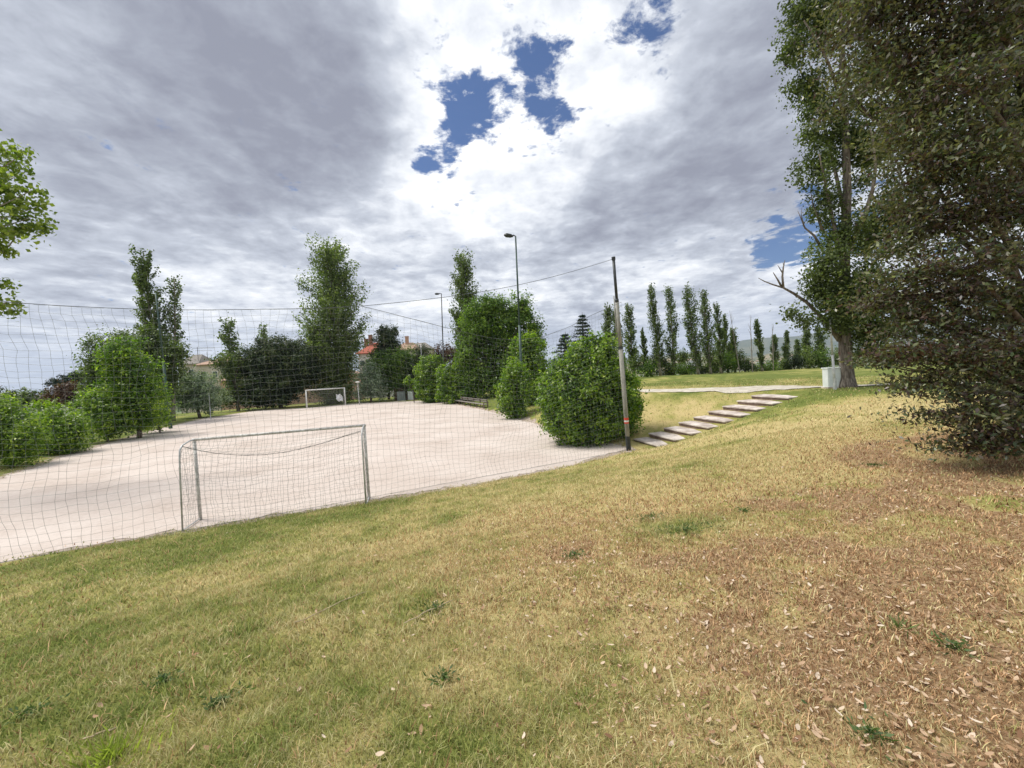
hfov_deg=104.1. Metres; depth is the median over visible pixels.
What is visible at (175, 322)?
poplar tree
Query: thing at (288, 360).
evergreen tree
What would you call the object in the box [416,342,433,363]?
house
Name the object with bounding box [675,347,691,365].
field bush
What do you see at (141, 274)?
poplar tree
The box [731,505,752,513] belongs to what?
weed
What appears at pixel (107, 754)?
weed
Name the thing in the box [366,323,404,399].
evergreen tree
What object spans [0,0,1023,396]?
sky
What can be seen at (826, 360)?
field bush
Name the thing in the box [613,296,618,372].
net pole
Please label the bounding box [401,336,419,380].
house
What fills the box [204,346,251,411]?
broadleaf tree
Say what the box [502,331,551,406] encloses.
laurel shrub
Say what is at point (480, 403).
long bench
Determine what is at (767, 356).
hedge
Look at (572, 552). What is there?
weed
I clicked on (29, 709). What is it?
weed
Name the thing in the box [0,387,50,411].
broadleaf tree
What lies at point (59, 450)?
ball net
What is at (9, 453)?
laurel shrub
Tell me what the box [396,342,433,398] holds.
broadleaf tree
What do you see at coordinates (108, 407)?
laurel shrub
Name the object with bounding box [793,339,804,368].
poplar tree
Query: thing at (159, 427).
laurel shrub
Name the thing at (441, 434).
gravel pitch
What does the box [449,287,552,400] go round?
broadleaf tree
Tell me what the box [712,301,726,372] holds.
poplar tree
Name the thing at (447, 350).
plum tree
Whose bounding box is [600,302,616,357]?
poplar tree
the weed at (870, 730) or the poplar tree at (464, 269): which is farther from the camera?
the poplar tree at (464, 269)
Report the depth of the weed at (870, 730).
1.78 m
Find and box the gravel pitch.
[0,401,625,561]
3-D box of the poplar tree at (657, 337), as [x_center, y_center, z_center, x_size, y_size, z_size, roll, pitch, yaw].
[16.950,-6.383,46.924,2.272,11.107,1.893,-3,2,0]
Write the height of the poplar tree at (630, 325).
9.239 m
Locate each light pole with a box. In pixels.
[435,293,443,361]
[504,233,523,410]
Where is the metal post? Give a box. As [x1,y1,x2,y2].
[829,320,836,389]
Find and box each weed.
[2,692,70,731]
[38,701,205,767]
[134,664,195,697]
[191,679,256,713]
[412,598,458,615]
[423,665,464,687]
[550,549,589,560]
[617,511,677,521]
[630,515,749,544]
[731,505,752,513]
[800,699,910,762]
[862,462,888,466]
[872,613,920,638]
[917,629,980,658]
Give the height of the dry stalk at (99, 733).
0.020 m
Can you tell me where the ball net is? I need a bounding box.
[0,259,626,562]
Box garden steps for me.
[633,394,797,446]
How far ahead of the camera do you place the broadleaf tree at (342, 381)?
63.96 m
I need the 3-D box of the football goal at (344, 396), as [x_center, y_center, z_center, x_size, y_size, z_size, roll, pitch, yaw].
[-27.557,2.046,59.027,5.316,2.751,1.452,-4,2,-33]
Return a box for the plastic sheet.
[336,394,342,401]
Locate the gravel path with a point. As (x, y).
(744, 389)
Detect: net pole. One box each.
[155,293,172,428]
[611,256,630,450]
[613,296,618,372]
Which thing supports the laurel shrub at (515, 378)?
on the ground at (686, 404)
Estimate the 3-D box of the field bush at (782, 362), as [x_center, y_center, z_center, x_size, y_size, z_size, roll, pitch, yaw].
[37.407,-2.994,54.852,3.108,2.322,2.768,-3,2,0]
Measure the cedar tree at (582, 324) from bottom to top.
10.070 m
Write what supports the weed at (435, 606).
on the ground at (686, 404)
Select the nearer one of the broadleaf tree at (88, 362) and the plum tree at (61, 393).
the broadleaf tree at (88, 362)
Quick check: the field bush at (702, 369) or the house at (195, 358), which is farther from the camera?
the house at (195, 358)
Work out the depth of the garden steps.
17.26 m
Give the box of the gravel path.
[634,381,984,392]
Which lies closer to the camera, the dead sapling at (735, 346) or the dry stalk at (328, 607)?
the dry stalk at (328, 607)
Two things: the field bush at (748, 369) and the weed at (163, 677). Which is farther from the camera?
the field bush at (748, 369)
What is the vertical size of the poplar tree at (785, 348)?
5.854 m
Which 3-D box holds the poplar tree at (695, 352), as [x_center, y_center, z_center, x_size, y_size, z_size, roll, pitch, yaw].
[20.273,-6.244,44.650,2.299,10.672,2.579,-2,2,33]
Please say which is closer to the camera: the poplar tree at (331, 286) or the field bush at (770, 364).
the field bush at (770, 364)
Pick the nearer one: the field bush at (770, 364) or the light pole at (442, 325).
the field bush at (770, 364)
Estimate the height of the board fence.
2.080 m
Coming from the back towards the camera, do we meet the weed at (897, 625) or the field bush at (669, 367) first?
the field bush at (669, 367)
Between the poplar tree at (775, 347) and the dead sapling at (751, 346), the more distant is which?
the poplar tree at (775, 347)
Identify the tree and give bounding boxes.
[0,128,59,321]
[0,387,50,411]
[31,379,80,416]
[42,370,84,410]
[66,323,139,396]
[71,375,93,423]
[81,332,178,438]
[128,243,169,369]
[128,320,196,421]
[160,274,187,420]
[169,367,235,417]
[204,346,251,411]
[213,312,242,410]
[230,330,327,409]
[256,321,269,406]
[289,231,374,402]
[296,318,368,404]
[349,357,391,402]
[361,340,429,400]
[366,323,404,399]
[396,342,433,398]
[403,376,414,402]
[429,340,460,372]
[445,247,480,395]
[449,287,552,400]
[549,334,572,365]
[571,314,591,347]
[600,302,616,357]
[612,307,626,367]
[622,303,639,370]
[639,327,648,372]
[646,282,665,375]
[661,283,680,374]
[681,281,705,374]
[697,289,721,373]
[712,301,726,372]
[721,313,732,372]
[727,327,740,371]
[752,319,766,370]
[759,0,955,387]
[769,334,780,365]
[781,330,789,361]
[784,0,1023,461]
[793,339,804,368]
[800,329,813,357]
[810,325,827,367]
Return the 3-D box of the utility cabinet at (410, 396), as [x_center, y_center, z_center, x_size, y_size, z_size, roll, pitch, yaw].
[-15.988,1.824,63.128,0.980,1.415,0.480,-3,2,-6]
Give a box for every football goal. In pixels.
[179,424,370,530]
[305,387,345,407]
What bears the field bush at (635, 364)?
on the ground at (686, 404)
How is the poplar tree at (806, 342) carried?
on the ground at (686, 404)
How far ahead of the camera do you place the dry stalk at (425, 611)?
3.28 m
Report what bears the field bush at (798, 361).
on the ground at (686, 404)
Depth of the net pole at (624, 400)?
15.89 m
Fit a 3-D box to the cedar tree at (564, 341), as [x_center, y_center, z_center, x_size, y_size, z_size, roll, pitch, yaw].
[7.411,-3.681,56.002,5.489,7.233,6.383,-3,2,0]
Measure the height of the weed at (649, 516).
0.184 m
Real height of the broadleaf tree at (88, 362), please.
11.526 m
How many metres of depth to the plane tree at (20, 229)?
14.61 m
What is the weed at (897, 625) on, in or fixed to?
on the ground at (686, 404)
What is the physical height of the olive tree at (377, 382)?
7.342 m
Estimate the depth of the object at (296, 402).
80.15 m
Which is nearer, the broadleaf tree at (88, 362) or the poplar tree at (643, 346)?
the broadleaf tree at (88, 362)
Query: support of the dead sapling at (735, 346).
on the ground at (686, 404)
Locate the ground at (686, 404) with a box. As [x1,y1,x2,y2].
[0,362,1023,767]
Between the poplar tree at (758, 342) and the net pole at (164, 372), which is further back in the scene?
the poplar tree at (758, 342)
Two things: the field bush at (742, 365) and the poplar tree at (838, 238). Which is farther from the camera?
the field bush at (742, 365)
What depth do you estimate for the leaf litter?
2.47 m
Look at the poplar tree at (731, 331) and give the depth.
53.52 m
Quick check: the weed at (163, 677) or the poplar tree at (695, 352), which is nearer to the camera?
the weed at (163, 677)
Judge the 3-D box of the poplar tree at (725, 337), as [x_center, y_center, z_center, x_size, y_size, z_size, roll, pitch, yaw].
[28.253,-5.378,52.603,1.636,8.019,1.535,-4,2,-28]
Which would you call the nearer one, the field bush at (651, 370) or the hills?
the field bush at (651, 370)
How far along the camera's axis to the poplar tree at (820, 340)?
55.73 m
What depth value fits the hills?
4549.47 m
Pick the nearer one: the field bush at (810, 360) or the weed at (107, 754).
the weed at (107, 754)
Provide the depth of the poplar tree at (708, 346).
46.85 m
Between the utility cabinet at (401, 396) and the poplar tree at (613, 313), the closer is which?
the poplar tree at (613, 313)
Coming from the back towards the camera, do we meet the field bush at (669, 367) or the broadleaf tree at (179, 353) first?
the field bush at (669, 367)
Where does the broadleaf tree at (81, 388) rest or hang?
on the ground at (686, 404)
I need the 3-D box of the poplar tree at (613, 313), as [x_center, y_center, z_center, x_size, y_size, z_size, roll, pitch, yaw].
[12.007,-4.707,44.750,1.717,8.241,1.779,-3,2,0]
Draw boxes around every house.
[179,354,210,412]
[192,357,229,411]
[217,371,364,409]
[356,335,393,397]
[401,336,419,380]
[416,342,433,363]
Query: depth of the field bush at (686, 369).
47.69 m
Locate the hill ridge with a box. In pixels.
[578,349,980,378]
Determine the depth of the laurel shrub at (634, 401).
17.61 m
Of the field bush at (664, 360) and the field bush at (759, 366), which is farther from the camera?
the field bush at (759, 366)
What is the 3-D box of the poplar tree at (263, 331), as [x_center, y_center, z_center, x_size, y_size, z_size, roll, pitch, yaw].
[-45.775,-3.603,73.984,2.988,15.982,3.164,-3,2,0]
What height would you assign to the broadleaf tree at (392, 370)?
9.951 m
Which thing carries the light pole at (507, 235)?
on the ground at (686, 404)
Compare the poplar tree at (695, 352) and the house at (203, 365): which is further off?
the house at (203, 365)
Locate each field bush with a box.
[626,352,648,373]
[635,359,657,376]
[648,347,671,375]
[657,357,679,375]
[669,361,696,374]
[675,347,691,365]
[687,359,712,373]
[702,356,723,373]
[712,350,739,372]
[729,348,751,372]
[739,353,755,371]
[755,361,772,370]
[760,360,782,370]
[774,354,800,369]
[784,349,805,369]
[800,345,823,368]
[812,345,837,367]
[825,345,854,366]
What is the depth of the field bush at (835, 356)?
53.90 m
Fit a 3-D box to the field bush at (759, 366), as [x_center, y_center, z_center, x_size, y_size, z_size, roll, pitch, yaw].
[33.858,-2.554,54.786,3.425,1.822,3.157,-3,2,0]
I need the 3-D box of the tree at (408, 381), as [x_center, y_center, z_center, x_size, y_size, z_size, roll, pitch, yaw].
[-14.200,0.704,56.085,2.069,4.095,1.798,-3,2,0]
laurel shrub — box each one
[0,387,70,467]
[15,397,96,455]
[66,382,143,443]
[129,392,181,433]
[411,353,447,402]
[433,361,474,403]
[491,358,535,419]
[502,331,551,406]
[531,328,651,447]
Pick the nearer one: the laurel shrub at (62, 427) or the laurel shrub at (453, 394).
the laurel shrub at (62, 427)
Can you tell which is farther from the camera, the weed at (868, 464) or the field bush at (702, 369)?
the field bush at (702, 369)
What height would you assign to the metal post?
3.056 m
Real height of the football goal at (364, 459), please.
2.255 m
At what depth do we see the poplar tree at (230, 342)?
61.50 m
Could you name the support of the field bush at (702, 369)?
on the ground at (686, 404)
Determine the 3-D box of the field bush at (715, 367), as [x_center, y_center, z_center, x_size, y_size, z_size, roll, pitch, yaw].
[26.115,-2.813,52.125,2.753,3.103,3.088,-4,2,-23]
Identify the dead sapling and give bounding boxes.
[730,315,739,372]
[748,317,753,371]
[771,325,773,370]
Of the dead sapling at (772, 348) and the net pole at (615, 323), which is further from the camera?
the dead sapling at (772, 348)
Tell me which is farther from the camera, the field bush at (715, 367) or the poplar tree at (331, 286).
the poplar tree at (331, 286)
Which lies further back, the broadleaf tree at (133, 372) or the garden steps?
the broadleaf tree at (133, 372)
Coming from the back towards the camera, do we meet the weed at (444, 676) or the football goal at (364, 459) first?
the football goal at (364, 459)
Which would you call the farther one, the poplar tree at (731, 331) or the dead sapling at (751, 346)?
the poplar tree at (731, 331)
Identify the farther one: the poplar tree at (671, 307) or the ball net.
the poplar tree at (671, 307)
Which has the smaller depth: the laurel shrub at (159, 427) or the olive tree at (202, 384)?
the laurel shrub at (159, 427)
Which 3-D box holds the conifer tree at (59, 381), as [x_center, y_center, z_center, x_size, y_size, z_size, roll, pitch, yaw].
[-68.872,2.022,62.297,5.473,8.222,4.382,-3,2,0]
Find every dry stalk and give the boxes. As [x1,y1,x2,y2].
[82,726,117,739]
[294,592,364,622]
[404,600,451,622]
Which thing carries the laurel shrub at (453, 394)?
on the ground at (686, 404)
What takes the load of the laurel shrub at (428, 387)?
on the ground at (686, 404)
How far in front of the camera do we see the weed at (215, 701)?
2.42 m
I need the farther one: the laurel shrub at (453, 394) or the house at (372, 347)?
the house at (372, 347)
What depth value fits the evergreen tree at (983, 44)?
5.42 m
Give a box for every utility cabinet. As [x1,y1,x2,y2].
[397,391,405,400]
[407,391,413,399]
[821,367,840,388]
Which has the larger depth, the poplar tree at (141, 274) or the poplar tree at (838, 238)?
the poplar tree at (141, 274)
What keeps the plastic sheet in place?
in the football goal at (344, 396)
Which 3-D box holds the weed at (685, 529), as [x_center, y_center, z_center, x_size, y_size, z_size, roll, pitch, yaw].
[2.034,1.730,4.718,1.363,0.242,1.399,-3,2,0]
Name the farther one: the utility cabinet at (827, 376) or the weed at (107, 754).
the utility cabinet at (827, 376)
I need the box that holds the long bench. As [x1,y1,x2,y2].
[454,397,488,408]
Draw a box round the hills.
[626,325,1019,362]
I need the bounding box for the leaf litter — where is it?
[3,437,1023,767]
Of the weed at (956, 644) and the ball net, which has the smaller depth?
the weed at (956, 644)
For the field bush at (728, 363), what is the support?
on the ground at (686, 404)
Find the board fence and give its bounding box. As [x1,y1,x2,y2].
[394,387,418,399]

